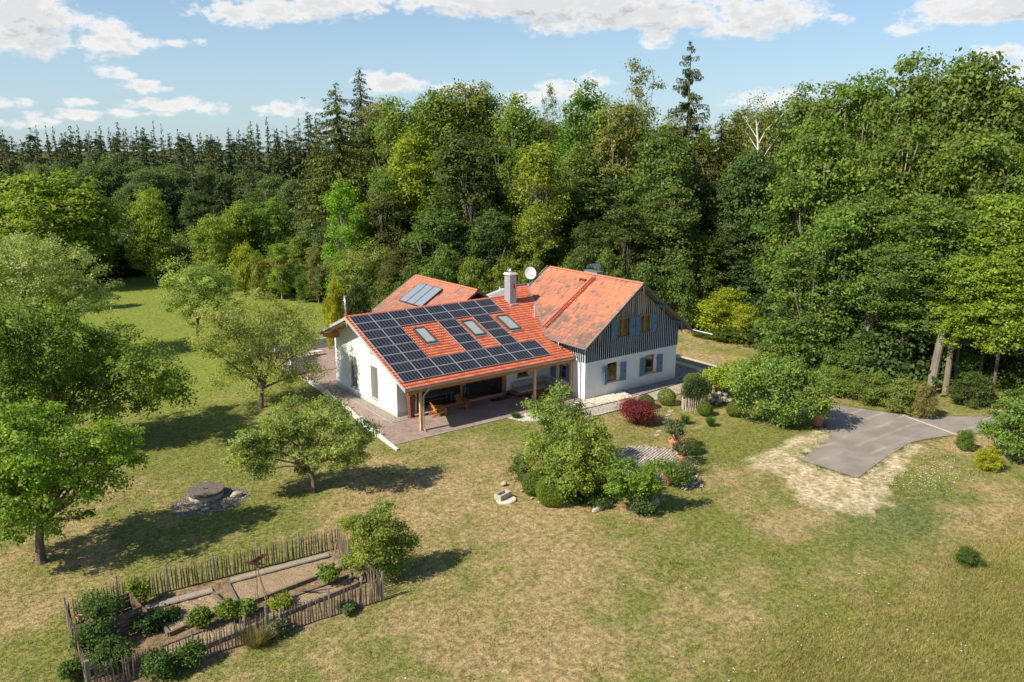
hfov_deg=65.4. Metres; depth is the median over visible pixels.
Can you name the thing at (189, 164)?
spruce tree
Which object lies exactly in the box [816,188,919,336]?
oak tree
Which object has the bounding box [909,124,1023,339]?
oak tree
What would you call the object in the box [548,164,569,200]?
ash tree
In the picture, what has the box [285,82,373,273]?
spruce tree
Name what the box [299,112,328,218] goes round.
spruce tree
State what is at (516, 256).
ash tree
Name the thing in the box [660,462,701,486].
shrub
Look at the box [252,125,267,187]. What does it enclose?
spruce tree
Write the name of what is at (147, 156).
spruce tree
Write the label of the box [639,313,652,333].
window
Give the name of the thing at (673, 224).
oak tree
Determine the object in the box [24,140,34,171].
spruce tree
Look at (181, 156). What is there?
spruce tree
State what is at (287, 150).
spruce tree
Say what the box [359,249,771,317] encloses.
undergrowth
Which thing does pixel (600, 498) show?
shrub
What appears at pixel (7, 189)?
oak tree
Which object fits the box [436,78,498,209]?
ash tree
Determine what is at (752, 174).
oak tree
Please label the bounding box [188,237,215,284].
bush
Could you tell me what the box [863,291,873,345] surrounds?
tree trunk
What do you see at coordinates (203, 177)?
oak tree
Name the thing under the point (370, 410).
gravel kerb
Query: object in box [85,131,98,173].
spruce tree
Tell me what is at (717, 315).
golden bush
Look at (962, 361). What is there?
oak tree
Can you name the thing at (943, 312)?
oak tree
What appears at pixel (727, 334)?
hedge
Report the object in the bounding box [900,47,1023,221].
oak tree
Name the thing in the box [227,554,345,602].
vegetable bed
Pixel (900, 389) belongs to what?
elder bush
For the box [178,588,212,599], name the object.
garden slab
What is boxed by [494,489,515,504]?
stone trough
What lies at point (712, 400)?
rock
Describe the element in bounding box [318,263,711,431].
farmhouse
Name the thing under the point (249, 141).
spruce tree
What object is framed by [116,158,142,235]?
oak tree
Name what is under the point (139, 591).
shrub
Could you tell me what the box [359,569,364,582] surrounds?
log stump
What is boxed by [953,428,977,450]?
shrub
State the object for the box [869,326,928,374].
dark bush
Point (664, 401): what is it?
box ball
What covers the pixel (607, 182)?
ash tree
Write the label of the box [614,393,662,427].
red maple
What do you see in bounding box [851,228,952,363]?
oak tree
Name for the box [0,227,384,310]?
undergrowth
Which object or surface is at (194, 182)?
spruce tree
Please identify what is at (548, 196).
oak tree
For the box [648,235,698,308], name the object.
ash tree
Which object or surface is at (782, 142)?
ash tree
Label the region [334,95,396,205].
oak tree
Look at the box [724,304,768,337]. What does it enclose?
bush
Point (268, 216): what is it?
beech tree
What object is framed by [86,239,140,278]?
dark hedge
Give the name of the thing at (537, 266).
bush
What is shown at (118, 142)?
spruce tree
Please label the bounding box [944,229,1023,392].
oak tree
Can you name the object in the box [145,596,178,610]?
garden slab
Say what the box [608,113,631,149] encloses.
oak tree
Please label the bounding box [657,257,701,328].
bush
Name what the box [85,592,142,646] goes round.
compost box
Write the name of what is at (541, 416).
loose pebbles
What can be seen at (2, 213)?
beech tree
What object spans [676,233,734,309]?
oak tree
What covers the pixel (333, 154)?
spruce tree
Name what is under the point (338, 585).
vegetable bed
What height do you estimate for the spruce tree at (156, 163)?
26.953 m
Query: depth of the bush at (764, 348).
79.18 m
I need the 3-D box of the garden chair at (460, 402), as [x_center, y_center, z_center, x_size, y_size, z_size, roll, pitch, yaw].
[-4.062,4.941,65.069,1.248,1.151,1.025,5,14,21]
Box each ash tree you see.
[35,242,69,308]
[300,243,330,302]
[319,176,371,291]
[342,200,380,276]
[346,108,400,213]
[360,93,426,211]
[363,167,412,268]
[372,246,421,296]
[380,124,441,267]
[403,99,445,143]
[408,82,470,205]
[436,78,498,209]
[462,79,508,185]
[481,132,504,165]
[487,240,549,282]
[488,91,548,234]
[505,139,577,258]
[507,204,559,283]
[536,243,572,268]
[545,137,607,257]
[546,77,628,234]
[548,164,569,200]
[553,119,584,166]
[570,245,602,268]
[572,168,636,249]
[585,91,650,226]
[614,141,655,182]
[620,107,658,176]
[641,139,703,221]
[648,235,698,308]
[655,179,718,238]
[656,114,690,147]
[688,126,717,196]
[693,155,724,198]
[693,178,740,272]
[706,105,762,192]
[730,101,791,203]
[756,81,823,287]
[777,74,869,223]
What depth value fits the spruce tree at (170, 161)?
177.39 m
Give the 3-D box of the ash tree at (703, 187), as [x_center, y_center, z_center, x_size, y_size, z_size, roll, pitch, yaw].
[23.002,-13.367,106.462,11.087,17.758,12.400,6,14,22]
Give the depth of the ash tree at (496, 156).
121.14 m
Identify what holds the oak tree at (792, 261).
on the ground at (136, 305)
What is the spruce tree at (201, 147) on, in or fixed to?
on the ground at (136, 305)
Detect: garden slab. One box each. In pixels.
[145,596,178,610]
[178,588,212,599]
[230,569,264,580]
[263,561,297,571]
[296,552,328,562]
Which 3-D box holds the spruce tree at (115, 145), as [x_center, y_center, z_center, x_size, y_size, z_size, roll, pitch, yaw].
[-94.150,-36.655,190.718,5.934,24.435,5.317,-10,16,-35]
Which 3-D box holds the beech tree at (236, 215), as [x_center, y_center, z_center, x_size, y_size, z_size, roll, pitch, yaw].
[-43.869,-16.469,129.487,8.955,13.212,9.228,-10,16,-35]
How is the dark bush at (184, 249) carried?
on the ground at (136, 305)
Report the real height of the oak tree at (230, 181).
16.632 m
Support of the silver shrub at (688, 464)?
on the ground at (136, 305)
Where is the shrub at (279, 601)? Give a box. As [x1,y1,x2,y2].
[264,591,297,611]
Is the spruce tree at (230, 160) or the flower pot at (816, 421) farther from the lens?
the spruce tree at (230, 160)
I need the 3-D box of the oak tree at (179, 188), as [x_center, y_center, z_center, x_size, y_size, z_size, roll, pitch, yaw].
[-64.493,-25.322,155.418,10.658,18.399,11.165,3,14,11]
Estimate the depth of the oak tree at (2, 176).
144.72 m
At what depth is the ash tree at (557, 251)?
98.65 m
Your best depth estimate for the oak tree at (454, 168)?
100.23 m
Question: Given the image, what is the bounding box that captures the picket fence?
[63,524,383,681]
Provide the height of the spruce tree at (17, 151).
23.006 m
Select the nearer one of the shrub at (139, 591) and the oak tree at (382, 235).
the shrub at (139, 591)
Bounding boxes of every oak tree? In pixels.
[0,171,11,248]
[1,177,35,227]
[20,161,65,230]
[44,161,80,211]
[66,161,120,249]
[89,153,132,238]
[107,183,152,240]
[112,237,147,272]
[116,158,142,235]
[121,165,178,238]
[141,167,172,239]
[156,163,196,242]
[161,168,194,240]
[177,188,218,246]
[183,164,229,220]
[210,172,240,212]
[231,171,264,205]
[241,190,285,242]
[251,173,289,224]
[275,178,308,243]
[288,222,328,269]
[310,220,346,274]
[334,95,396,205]
[357,190,415,283]
[387,149,441,191]
[398,207,481,280]
[401,172,443,248]
[412,129,520,272]
[435,187,487,234]
[436,118,494,187]
[458,207,520,289]
[469,182,522,269]
[495,133,553,222]
[515,175,570,266]
[526,114,567,194]
[550,175,608,266]
[565,220,617,270]
[589,226,652,275]
[595,204,666,280]
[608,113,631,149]
[613,123,708,275]
[625,185,715,310]
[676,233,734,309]
[700,146,786,291]
[706,249,773,310]
[707,220,774,303]
[743,195,813,315]
[748,114,875,309]
[756,224,872,367]
[792,203,887,349]
[807,65,908,206]
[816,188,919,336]
[837,116,961,245]
[840,198,939,340]
[847,46,962,205]
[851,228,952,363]
[871,178,996,356]
[875,208,954,361]
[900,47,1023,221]
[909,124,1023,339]
[917,208,1020,379]
[921,243,1003,387]
[922,79,1023,206]
[935,169,1023,376]
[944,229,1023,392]
[956,143,1023,261]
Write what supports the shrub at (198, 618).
on the ground at (136, 305)
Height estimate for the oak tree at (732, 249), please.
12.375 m
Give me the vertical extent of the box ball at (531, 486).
1.476 m
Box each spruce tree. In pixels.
[0,130,12,179]
[0,132,11,173]
[0,146,6,178]
[5,136,22,178]
[15,144,22,170]
[17,139,27,176]
[21,142,32,173]
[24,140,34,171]
[32,126,47,187]
[34,134,44,170]
[44,126,55,186]
[46,137,55,168]
[51,126,61,166]
[57,133,68,167]
[63,134,72,167]
[65,126,79,172]
[76,126,85,171]
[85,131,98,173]
[85,132,93,175]
[95,131,103,174]
[97,126,107,188]
[106,128,118,195]
[111,135,118,166]
[114,122,125,168]
[119,128,137,166]
[122,130,127,161]
[129,132,135,163]
[132,127,145,169]
[136,127,157,170]
[139,129,149,167]
[149,132,156,167]
[151,121,162,173]
[156,137,168,172]
[160,124,168,171]
[161,132,179,171]
[175,129,188,178]
[175,135,188,174]
[184,157,200,235]
[185,133,198,188]
[193,135,210,187]
[197,132,208,187]
[202,135,218,191]
[209,135,217,192]
[212,154,230,238]
[215,139,230,202]
[223,128,236,203]
[225,142,239,205]
[231,166,247,234]
[234,130,247,190]
[235,135,243,186]
[244,127,255,169]
[244,144,257,211]
[245,120,258,172]
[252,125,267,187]
[255,123,264,180]
[264,117,273,196]
[272,128,283,187]
[282,128,294,222]
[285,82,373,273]
[286,145,328,249]
[294,119,306,201]
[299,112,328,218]
[304,114,318,210]
[313,117,329,169]
[316,119,330,208]
[324,121,331,190]
[329,123,341,187]
[333,67,378,204]
[666,41,717,230]
[702,114,738,220]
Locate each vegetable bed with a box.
[149,591,223,636]
[157,574,358,654]
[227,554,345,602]
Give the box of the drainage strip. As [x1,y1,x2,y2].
[901,414,957,434]
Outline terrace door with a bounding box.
[416,375,505,411]
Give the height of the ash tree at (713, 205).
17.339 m
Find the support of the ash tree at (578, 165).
on the ground at (136, 305)
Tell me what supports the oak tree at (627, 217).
on the ground at (136, 305)
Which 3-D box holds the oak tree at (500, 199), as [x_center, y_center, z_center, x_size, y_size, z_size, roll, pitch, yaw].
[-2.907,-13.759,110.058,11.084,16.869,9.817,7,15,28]
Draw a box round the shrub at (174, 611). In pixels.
[160,604,181,621]
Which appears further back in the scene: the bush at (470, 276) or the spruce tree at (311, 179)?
the spruce tree at (311, 179)
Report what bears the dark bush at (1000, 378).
on the ground at (136, 305)
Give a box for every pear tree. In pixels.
[516,379,610,461]
[521,417,625,499]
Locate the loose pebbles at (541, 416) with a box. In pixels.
[511,400,592,420]
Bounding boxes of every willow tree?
[260,242,294,299]
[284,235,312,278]
[317,239,401,296]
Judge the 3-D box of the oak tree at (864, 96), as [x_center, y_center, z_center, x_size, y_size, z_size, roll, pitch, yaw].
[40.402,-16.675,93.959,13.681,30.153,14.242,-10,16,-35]
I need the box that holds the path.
[582,383,685,416]
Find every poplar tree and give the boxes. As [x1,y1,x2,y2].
[538,80,557,182]
[616,55,671,191]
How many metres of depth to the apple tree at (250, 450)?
47.53 m
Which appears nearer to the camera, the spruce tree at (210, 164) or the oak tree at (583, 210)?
the oak tree at (583, 210)
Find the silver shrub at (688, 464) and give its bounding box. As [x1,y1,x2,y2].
[667,453,705,472]
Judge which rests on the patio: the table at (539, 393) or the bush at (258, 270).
the table at (539, 393)
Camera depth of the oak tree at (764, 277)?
88.11 m
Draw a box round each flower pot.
[75,614,81,620]
[663,474,671,484]
[668,437,680,450]
[677,453,687,464]
[811,410,825,426]
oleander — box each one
[662,412,687,440]
[669,435,694,455]
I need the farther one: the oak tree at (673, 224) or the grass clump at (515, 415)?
the oak tree at (673, 224)
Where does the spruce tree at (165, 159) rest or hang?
on the ground at (136, 305)
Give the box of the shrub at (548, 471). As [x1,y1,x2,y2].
[537,460,566,489]
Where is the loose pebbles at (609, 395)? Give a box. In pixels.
[587,391,630,402]
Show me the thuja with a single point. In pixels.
(334, 304)
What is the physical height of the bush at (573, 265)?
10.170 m
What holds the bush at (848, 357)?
on the ground at (136, 305)
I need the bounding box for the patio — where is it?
[262,346,582,444]
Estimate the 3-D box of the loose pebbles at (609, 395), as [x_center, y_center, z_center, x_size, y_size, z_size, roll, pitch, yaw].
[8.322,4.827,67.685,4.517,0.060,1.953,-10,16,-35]
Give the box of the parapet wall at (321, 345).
[274,337,334,353]
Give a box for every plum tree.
[0,395,149,564]
[182,285,332,407]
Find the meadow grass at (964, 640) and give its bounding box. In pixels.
[657,504,1023,681]
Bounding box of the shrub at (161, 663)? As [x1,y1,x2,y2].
[138,645,186,681]
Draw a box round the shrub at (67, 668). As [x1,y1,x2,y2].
[54,656,82,681]
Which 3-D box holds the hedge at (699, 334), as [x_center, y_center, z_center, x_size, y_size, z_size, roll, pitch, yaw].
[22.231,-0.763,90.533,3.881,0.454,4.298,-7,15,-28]
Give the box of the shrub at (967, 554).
[951,545,985,567]
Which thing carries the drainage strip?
on the road
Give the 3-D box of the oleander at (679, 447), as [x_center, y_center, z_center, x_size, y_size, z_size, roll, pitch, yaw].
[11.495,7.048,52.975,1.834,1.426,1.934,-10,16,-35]
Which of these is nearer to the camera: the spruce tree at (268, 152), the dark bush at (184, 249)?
the dark bush at (184, 249)
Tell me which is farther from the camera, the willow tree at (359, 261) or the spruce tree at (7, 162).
the spruce tree at (7, 162)
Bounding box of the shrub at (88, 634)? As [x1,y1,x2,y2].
[62,611,115,656]
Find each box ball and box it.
[521,470,545,495]
[535,475,567,505]
[639,394,654,405]
[657,388,676,405]
[682,373,699,382]
[684,436,699,454]
[697,401,712,415]
[726,401,741,416]
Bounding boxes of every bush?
[7,245,105,287]
[164,243,194,275]
[184,212,239,282]
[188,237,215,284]
[222,240,258,295]
[246,250,276,297]
[292,268,314,301]
[342,278,371,315]
[366,278,394,311]
[390,262,419,291]
[418,244,461,283]
[456,254,491,294]
[483,254,521,292]
[517,254,543,283]
[557,247,584,270]
[595,247,630,279]
[627,258,669,303]
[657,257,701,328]
[685,287,750,332]
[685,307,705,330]
[690,271,725,316]
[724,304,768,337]
[753,331,795,361]
[792,323,860,366]
[810,365,860,397]
[817,338,878,378]
[840,369,894,404]
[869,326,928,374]
[879,371,926,415]
[910,381,939,418]
[917,342,973,374]
[951,342,1023,390]
[971,445,1005,471]
[990,339,1023,391]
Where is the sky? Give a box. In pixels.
[0,0,1023,151]
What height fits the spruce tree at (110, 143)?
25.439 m
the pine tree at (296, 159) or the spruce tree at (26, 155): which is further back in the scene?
the spruce tree at (26, 155)
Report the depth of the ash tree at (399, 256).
96.81 m
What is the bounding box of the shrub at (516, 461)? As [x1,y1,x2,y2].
[500,449,540,476]
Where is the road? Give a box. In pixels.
[740,386,1000,477]
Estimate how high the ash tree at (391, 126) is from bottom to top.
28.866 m
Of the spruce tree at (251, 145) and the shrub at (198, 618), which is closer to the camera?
the shrub at (198, 618)
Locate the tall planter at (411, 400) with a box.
[406,395,415,417]
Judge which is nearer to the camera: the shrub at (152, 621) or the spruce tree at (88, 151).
the shrub at (152, 621)
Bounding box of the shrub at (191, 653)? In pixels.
[172,636,209,668]
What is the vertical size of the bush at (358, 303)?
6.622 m
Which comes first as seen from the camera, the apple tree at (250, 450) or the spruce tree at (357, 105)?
the apple tree at (250, 450)
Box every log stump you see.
[242,612,246,625]
[347,570,353,582]
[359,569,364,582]
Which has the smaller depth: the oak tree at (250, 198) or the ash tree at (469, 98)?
the ash tree at (469, 98)
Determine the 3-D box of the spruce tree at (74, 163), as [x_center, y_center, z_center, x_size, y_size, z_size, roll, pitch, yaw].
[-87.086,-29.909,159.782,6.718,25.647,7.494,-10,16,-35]
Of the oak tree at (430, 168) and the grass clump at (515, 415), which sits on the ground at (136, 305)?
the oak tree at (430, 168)
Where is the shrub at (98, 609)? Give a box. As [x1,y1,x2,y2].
[65,582,134,627]
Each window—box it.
[351,356,357,389]
[371,366,378,400]
[517,371,529,377]
[558,364,564,379]
[607,361,619,382]
[616,317,629,338]
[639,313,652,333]
[645,354,654,374]
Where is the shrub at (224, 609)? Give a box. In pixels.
[211,596,241,620]
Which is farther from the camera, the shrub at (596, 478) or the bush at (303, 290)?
the bush at (303, 290)
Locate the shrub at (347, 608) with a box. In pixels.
[335,599,357,615]
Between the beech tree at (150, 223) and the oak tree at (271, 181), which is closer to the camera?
the beech tree at (150, 223)
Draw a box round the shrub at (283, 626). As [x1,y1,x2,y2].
[262,611,294,638]
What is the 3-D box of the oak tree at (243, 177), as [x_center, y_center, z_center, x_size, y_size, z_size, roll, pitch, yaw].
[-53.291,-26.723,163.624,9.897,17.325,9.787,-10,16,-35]
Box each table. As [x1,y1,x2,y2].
[417,389,452,406]
[528,390,549,399]
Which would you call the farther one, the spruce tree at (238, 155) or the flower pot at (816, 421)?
the spruce tree at (238, 155)
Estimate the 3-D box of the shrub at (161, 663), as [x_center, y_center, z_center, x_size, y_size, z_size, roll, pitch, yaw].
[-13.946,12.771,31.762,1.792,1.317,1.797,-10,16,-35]
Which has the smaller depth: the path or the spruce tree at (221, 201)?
the path
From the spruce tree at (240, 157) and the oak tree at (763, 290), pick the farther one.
the spruce tree at (240, 157)
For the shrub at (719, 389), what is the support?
on the ground at (136, 305)
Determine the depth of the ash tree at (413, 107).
131.28 m
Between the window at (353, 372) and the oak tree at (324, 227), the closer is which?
the window at (353, 372)
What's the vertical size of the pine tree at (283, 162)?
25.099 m
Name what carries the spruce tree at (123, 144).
on the ground at (136, 305)
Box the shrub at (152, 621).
[125,603,172,635]
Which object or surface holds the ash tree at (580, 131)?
on the ground at (136, 305)
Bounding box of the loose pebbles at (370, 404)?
[334,386,415,418]
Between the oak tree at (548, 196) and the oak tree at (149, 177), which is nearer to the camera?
the oak tree at (548, 196)
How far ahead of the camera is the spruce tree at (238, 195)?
149.02 m
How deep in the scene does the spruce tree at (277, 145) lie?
177.81 m
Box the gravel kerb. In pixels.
[328,386,417,422]
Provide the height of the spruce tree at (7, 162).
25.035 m
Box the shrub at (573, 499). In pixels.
[564,488,588,503]
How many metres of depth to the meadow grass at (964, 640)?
34.76 m
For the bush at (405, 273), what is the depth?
93.83 m
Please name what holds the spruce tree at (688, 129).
on the ground at (136, 305)
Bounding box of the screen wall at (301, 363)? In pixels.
[290,354,316,375]
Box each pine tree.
[264,129,287,177]
[273,130,295,181]
[278,135,299,180]
[286,128,306,180]
[293,130,310,201]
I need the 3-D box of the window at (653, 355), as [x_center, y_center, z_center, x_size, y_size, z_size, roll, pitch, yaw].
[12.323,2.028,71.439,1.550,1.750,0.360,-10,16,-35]
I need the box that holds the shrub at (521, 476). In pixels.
[515,471,537,484]
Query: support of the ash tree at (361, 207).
on the ground at (136, 305)
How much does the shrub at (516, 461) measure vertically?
2.040 m
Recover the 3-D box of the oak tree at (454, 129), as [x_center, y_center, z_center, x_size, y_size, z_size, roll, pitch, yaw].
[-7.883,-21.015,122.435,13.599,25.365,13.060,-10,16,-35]
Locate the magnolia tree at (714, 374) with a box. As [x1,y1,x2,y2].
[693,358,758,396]
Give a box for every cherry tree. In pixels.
[0,295,202,458]
[597,450,677,514]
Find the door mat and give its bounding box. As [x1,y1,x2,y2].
[490,396,510,401]
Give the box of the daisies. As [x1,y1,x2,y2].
[58,312,1001,680]
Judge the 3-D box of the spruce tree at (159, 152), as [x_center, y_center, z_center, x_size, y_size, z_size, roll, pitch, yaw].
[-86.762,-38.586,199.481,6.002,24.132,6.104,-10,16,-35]
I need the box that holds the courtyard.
[675,366,707,378]
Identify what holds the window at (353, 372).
in the farmhouse
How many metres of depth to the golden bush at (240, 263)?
114.16 m
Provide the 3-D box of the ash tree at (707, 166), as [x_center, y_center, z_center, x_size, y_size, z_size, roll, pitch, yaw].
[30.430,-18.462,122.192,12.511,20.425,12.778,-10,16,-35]
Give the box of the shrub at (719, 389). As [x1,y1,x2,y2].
[706,363,731,390]
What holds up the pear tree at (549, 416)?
on the ground at (136, 305)
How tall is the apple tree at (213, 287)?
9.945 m
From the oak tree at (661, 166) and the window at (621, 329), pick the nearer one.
the window at (621, 329)
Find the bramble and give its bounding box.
[941,371,1000,407]
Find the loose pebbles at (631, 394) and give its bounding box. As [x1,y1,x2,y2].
[623,377,682,395]
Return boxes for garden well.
[187,482,224,502]
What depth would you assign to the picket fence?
36.66 m
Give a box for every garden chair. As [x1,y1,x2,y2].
[429,402,446,417]
[454,394,470,409]
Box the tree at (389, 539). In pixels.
[333,494,426,582]
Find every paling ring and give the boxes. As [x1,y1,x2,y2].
[682,393,708,411]
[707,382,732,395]
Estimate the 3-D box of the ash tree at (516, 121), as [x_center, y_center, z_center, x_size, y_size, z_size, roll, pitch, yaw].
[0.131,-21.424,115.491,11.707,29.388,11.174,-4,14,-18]
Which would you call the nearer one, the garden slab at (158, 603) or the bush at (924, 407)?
the garden slab at (158, 603)
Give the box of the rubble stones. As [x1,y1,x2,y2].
[170,487,251,516]
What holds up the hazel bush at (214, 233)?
on the ground at (136, 305)
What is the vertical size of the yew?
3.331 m
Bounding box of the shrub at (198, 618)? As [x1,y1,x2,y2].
[180,603,214,629]
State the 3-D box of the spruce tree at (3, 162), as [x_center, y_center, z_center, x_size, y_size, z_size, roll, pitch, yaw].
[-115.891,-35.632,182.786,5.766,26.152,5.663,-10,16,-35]
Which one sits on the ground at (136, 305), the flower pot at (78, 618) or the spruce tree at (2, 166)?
the spruce tree at (2, 166)
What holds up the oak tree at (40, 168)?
on the ground at (136, 305)
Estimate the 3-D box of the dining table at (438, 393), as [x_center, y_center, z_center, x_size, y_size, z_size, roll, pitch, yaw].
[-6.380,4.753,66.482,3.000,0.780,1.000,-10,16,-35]
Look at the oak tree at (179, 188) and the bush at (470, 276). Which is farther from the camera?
the oak tree at (179, 188)
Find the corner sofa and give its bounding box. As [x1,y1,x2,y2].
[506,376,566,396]
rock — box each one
[230,491,242,498]
[592,506,603,511]
[647,496,659,505]
[709,398,715,402]
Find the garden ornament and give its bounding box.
[244,554,267,602]
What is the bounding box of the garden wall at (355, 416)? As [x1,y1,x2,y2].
[307,377,398,450]
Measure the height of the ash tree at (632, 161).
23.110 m
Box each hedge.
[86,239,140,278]
[691,330,716,339]
[706,325,757,342]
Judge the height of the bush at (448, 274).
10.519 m
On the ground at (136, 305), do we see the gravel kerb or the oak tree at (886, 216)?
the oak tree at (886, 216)
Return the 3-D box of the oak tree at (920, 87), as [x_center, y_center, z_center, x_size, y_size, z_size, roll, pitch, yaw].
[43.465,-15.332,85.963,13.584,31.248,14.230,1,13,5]
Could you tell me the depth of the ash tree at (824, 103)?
94.14 m
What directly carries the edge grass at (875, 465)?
on the ground at (136, 305)
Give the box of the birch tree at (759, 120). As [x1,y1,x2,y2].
[726,90,795,219]
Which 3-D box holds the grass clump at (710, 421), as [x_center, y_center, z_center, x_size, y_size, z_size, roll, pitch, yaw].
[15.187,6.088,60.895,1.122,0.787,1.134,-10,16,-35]
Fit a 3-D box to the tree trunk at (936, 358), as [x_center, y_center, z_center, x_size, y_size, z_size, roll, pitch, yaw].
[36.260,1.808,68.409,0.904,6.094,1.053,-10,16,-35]
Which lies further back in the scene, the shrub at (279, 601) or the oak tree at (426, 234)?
the oak tree at (426, 234)
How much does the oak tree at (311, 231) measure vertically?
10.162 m
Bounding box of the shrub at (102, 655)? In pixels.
[75,626,143,676]
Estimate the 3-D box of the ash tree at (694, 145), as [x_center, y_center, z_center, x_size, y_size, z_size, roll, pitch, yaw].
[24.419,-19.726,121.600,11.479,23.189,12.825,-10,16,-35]
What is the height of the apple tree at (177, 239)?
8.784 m
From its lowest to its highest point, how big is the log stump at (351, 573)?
0.637 m
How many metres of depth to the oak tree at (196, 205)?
144.28 m
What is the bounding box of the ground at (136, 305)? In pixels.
[0,151,1023,681]
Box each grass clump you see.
[233,618,276,647]
[510,411,522,417]
[679,414,690,423]
[705,416,717,425]
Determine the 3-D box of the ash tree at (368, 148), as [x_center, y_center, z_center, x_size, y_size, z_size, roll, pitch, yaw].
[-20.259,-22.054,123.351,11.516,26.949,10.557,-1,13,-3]
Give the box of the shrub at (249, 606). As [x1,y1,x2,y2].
[231,595,259,620]
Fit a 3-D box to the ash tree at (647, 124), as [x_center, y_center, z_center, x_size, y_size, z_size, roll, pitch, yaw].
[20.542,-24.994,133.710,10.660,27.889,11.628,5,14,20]
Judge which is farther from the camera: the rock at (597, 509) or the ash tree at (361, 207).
the ash tree at (361, 207)
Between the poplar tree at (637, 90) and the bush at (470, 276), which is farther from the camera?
the poplar tree at (637, 90)
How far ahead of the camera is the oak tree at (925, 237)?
69.30 m
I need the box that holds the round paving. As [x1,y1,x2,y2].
[609,446,696,481]
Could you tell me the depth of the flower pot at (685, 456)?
53.05 m
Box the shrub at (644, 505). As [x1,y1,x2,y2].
[626,495,659,516]
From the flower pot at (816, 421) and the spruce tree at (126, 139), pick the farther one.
the spruce tree at (126, 139)
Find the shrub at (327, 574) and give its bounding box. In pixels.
[315,560,342,584]
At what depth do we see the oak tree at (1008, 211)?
65.83 m
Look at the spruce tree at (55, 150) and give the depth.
164.59 m
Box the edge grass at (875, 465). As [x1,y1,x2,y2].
[752,396,1002,477]
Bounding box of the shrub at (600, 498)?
[585,489,615,509]
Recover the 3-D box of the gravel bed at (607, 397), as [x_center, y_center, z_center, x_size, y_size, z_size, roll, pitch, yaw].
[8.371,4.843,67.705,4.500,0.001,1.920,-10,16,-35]
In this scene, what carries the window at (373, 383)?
in the farmhouse
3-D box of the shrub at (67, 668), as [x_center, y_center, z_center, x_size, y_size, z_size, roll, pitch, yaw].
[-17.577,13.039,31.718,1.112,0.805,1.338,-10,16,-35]
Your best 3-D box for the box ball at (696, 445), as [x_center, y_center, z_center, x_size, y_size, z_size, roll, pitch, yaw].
[12.378,7.231,55.252,1.585,1.252,1.618,-10,16,-35]
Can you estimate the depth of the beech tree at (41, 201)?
118.50 m
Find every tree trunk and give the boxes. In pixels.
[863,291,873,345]
[926,328,945,391]
[942,333,953,394]
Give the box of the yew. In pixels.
[677,369,712,407]
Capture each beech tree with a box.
[0,167,130,282]
[0,197,35,285]
[114,185,179,283]
[216,199,265,271]
[243,196,300,258]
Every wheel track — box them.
[676,354,787,389]
[676,361,709,371]
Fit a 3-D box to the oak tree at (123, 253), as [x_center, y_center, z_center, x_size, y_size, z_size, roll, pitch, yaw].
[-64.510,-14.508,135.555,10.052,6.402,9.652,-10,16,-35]
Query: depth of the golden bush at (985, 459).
52.13 m
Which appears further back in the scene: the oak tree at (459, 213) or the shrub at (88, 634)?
the oak tree at (459, 213)
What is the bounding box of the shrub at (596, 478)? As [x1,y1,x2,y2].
[582,464,610,488]
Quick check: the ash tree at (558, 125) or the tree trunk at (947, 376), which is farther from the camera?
the ash tree at (558, 125)
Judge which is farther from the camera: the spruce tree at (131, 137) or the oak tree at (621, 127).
the spruce tree at (131, 137)
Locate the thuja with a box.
[319,274,343,348]
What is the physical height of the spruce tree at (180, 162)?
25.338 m
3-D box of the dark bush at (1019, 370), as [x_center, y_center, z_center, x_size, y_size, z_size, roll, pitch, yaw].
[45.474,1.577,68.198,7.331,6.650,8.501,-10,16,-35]
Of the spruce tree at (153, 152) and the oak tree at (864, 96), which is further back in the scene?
the spruce tree at (153, 152)
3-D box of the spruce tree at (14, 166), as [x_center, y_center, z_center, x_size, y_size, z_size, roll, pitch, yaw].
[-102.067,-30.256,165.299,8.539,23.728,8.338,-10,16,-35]
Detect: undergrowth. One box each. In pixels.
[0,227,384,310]
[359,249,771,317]
[736,293,1001,401]
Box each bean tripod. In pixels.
[254,568,268,600]
[333,538,344,575]
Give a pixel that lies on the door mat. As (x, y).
(499, 398)
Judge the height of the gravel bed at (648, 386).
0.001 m
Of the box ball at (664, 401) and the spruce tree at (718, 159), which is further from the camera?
the spruce tree at (718, 159)
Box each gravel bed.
[330,385,417,421]
[509,400,593,420]
[584,391,629,404]
[623,378,682,395]
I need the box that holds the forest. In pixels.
[0,128,710,170]
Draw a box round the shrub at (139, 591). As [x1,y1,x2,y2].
[122,577,153,603]
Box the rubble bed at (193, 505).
[168,487,249,516]
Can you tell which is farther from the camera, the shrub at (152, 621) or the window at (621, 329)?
the window at (621, 329)
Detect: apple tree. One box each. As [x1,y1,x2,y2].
[0,229,125,365]
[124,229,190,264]
[152,253,246,337]
[217,389,384,493]
[717,350,843,428]
[968,384,1023,463]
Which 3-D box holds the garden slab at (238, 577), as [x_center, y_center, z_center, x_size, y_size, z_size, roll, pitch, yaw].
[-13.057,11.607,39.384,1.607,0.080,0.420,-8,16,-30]

